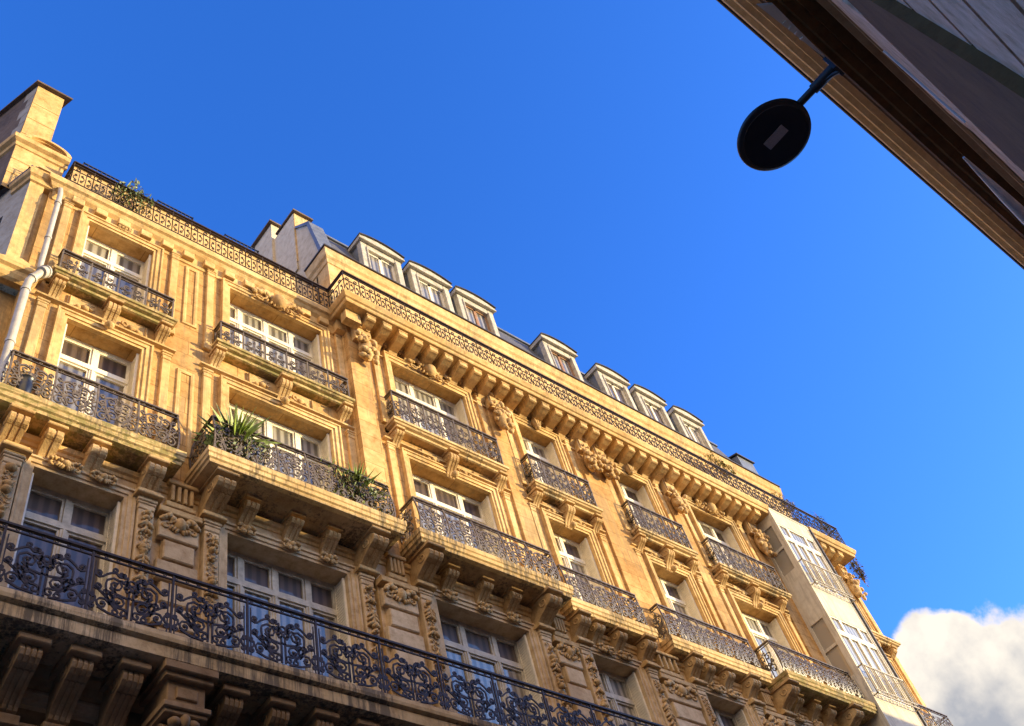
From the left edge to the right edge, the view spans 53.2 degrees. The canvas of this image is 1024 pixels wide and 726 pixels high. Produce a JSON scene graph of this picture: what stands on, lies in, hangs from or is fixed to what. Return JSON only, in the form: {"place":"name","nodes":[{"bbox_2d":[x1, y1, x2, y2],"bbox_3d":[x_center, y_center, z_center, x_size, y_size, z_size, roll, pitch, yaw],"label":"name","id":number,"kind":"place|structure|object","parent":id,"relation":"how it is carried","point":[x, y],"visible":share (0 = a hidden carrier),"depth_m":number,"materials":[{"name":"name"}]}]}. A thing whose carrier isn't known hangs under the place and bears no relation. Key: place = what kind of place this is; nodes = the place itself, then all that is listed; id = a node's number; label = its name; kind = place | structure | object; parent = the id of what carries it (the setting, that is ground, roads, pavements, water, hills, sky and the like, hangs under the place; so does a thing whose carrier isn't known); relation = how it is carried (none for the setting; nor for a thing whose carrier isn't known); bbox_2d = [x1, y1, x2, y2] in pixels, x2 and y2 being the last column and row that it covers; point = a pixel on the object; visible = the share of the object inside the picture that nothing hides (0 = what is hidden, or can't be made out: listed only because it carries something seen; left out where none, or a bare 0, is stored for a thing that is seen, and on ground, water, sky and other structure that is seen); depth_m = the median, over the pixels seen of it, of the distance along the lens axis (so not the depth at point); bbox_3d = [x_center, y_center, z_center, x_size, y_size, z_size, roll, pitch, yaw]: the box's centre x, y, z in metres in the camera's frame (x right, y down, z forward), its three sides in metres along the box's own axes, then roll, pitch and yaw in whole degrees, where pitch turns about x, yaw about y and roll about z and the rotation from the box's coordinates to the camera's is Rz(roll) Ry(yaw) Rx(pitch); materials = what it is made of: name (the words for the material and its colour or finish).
{"place":"outdoors","nodes":[
{"label":"outdoors","id":0,"kind":"place"},
{"bbox_2d":[0,0,1023,725],"label":"sky","id":1,"kind":"structure","parent":0,"point":[830,322],"materials":[{"name":"blue"}]},
{"bbox_3d":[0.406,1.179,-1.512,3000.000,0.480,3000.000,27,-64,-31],"label":"ground","id":2,"kind":"structure","parent":0,"visible":0},
{"bbox_2d":[0,80,952,725],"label":"apartment building","id":3,"kind":"structure","parent":2,"relation":"on","point":[554,536],"depth_m":19.61,"materials":[{"name":"stone"}]},
{"bbox_2d":[12,374,36,394],"bbox_3d":[-7.224,0.391,15.132,0.261,0.410,0.292,-15,-51,-3],"label":"planter","id":4,"kind":"object","parent":3,"relation":"on","point":[26,384],"visible":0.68,"depth_m":15.11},
{"bbox_2d":[7,473,120,614],"bbox_3d":[-6.148,2.832,13.844,1.350,3.060,0.345,27,-64,-31],"label":"window","id":5,"kind":"structure","parent":3,"relation":"in","point":[48,511],"depth_m":14.56,"materials":[{"name":"white paint"}]},
{"bbox_2d":[49,324,138,429],"bbox_3d":[-6.947,0.509,16.822,1.350,2.780,0.345,27,-64,-31],"label":"window","id":6,"kind":"structure","parent":3,"relation":"in","point":[76,356],"depth_m":17.49,"materials":[{"name":"white paint"}]},
{"bbox_2d":[78,226,151,303],"bbox_3d":[-7.670,-1.587,19.510,1.350,2.550,0.345,27,-64,-31],"label":"window","id":7,"kind":"structure","parent":3,"relation":"in","point":[98,252],"depth_m":20.14,"materials":[{"name":"white paint"}]},
{"bbox_2d":[111,179,153,214],"bbox_3d":[-8.062,-3.449,21.656,0.915,1.383,0.647,27,-64,-31],"label":"terrace shrub","id":8,"kind":"object","parent":3,"relation":"on","point":[134,187],"visible":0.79,"depth_m":21.59,"materials":[{"name":"green plant"}]},
{"bbox_2d":[191,403,277,454],"bbox_3d":[-4.687,1.365,17.350,1.615,1.608,1.662,27,-64,-31],"label":"yucca","id":9,"kind":"object","parent":3,"relation":"on","point":[241,427],"visible":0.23,"depth_m":17.21,"materials":[{"name":"green plant"}]},
{"bbox_2d":[206,421,271,466],"bbox_3d":[-4.586,1.469,17.063,1.189,1.141,0.622,27,-64,-31],"label":"balcony shrub","id":10,"kind":"object","parent":3,"relation":"on","point":[262,446],"visible":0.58,"depth_m":17.02,"materials":[{"name":"green plant"}]},
{"bbox_2d":[230,303,323,384],"bbox_3d":[-5.004,-0.202,21.307,2.250,2.550,0.345,27,-64,-31],"label":"window","id":11,"kind":"structure","parent":3,"relation":"in","point":[244,320],"depth_m":21.98,"materials":[{"name":"white paint"}]},
{"bbox_2d":[229,403,334,491],"bbox_3d":[-4.282,1.895,18.618,2.250,2.780,0.345,27,-64,-31],"label":"window","id":12,"kind":"structure","parent":3,"relation":"in","point":[276,431],"depth_m":19.61,"materials":[{"name":"white paint"}]},
{"bbox_2d":[226,549,355,683],"bbox_3d":[-3.482,4.217,15.641,2.250,3.060,0.345,27,-64,-31],"label":"window","id":13,"kind":"structure","parent":3,"relation":"in","point":[246,575],"depth_m":16.39,"materials":[{"name":"white paint"}]},
{"bbox_2d":[321,457,392,513],"bbox_3d":[-2.819,2.303,18.278,1.562,1.137,0.722,27,-64,-31],"label":"balcony shrub","id":14,"kind":"object","parent":3,"relation":"on","point":[348,476],"visible":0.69,"depth_m":18.19,"materials":[{"name":"green plant"}]},
{"bbox_2d":[334,461,391,503],"bbox_3d":[-2.812,2.356,18.486,1.268,1.393,1.395,27,-64,-31],"label":"yucca","id":15,"kind":"object","parent":3,"relation":"on","point":[356,471],"visible":0.16,"depth_m":18.40,"materials":[{"name":"green plant"}]},
{"bbox_2d":[393,375,476,452],"bbox_3d":[-1.885,1.298,23.315,2.190,2.550,0.345,27,-64,-31],"label":"window","id":16,"kind":"structure","parent":3,"relation":"in","point":[457,411],"depth_m":24.04,"materials":[{"name":"white paint"}]},
{"bbox_2d":[412,474,504,558],"bbox_3d":[-1.162,3.395,20.626,2.190,2.780,0.345,27,-64,-31],"label":"window","id":17,"kind":"structure","parent":3,"relation":"in","point":[481,512],"depth_m":21.47,"materials":[{"name":"white paint"}]},
{"bbox_2d":[439,615,548,725],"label":"window","id":18,"kind":"structure","parent":3,"relation":"in","point":[464,643],"depth_m":18.46,"materials":[{"name":"white paint"}]},
{"bbox_2d":[522,437,570,494],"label":"window","id":19,"kind":"structure","parent":3,"relation":"in","point":[548,454],"depth_m":25.81,"materials":[{"name":"white paint"}]},
{"bbox_2d":[553,533,612,611],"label":"window","id":20,"kind":"structure","parent":3,"relation":"in","point":[575,556],"depth_m":23.11,"materials":[{"name":"white paint"}]},
{"bbox_2d":[597,668,652,725],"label":"window","id":21,"kind":"structure","parent":3,"relation":"in","point":[624,695],"depth_m":20.34,"materials":[{"name":"white paint"}]},
{"bbox_2d":[619,483,666,537],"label":"window","id":22,"kind":"structure","parent":3,"relation":"in","point":[640,497],"depth_m":27.60,"materials":[{"name":"white paint"}]},
{"bbox_2d":[658,577,716,651],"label":"window","id":23,"kind":"structure","parent":3,"relation":"in","point":[680,598],"depth_m":24.89,"materials":[{"name":"white paint"}]},
{"bbox_2d":[700,450,736,487],"bbox_3d":[6.422,3.390,31.177,1.628,1.842,0.509,27,-64,-31],"label":"terrace shrub","id":24,"kind":"object","parent":3,"relation":"on","point":[709,458],"visible":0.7,"depth_m":31.56,"materials":[{"name":"green plant"}]},
{"bbox_2d":[696,519,754,577],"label":"window","id":25,"kind":"structure","parent":3,"relation":"in","point":[725,537],"depth_m":29.37,"materials":[{"name":"white paint"}]},
{"bbox_2d":[712,707,749,725],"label":"window","id":26,"kind":"structure","parent":3,"relation":"in","point":[724,718],"depth_m":22.39,"materials":[{"name":"white paint"}]},
{"bbox_2d":[741,612,802,678],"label":"window","id":27,"kind":"structure","parent":3,"relation":"in","point":[761,631],"depth_m":26.67,"materials":[{"name":"white paint"}]},
{"bbox_2d":[771,492,796,519],"bbox_3d":[8.800,4.724,32.665,1.289,1.545,0.480,16,-59,-26],"label":"terrace shrub","id":28,"kind":"object","parent":3,"relation":"on","point":[783,496],"visible":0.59,"depth_m":32.90,"materials":[{"name":"green plant"}]},
{"bbox_2d":[810,510,829,535],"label":"terrace shrub","id":29,"kind":"object","parent":3,"relation":"on","point":[818,517],"visible":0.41,"depth_m":34.10,"materials":[{"name":"green plant"}]},
{"bbox_2d":[848,559,868,586],"bbox_3d":[11.207,6.726,33.121,0.523,1.311,0.507,27,-64,-31],"label":"hanging plant","id":30,"kind":"object","parent":3,"relation":"hanging from","point":[861,574],"visible":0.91,"depth_m":33.07,"materials":[{"name":"green plant"}]},
{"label":"pavement","id":31,"kind":"structure","parent":0,"visible":0},
{"bbox_2d":[716,0,1023,269],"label":"opposite building","id":32,"kind":"structure","parent":31,"relation":"on","point":[930,93],"depth_m":9.92,"materials":[{"name":"brown paint"}]},
{"bbox_2d":[737,57,844,170],"bbox_3d":[2.752,-2.455,10.144,0.780,0.257,1.245,27,-64,-31],"label":"street lamp","id":33,"kind":"object","parent":32,"relation":"attached to","point":[773,134],"visible":1,"depth_m":10.13,"materials":[{"name":"metal"}]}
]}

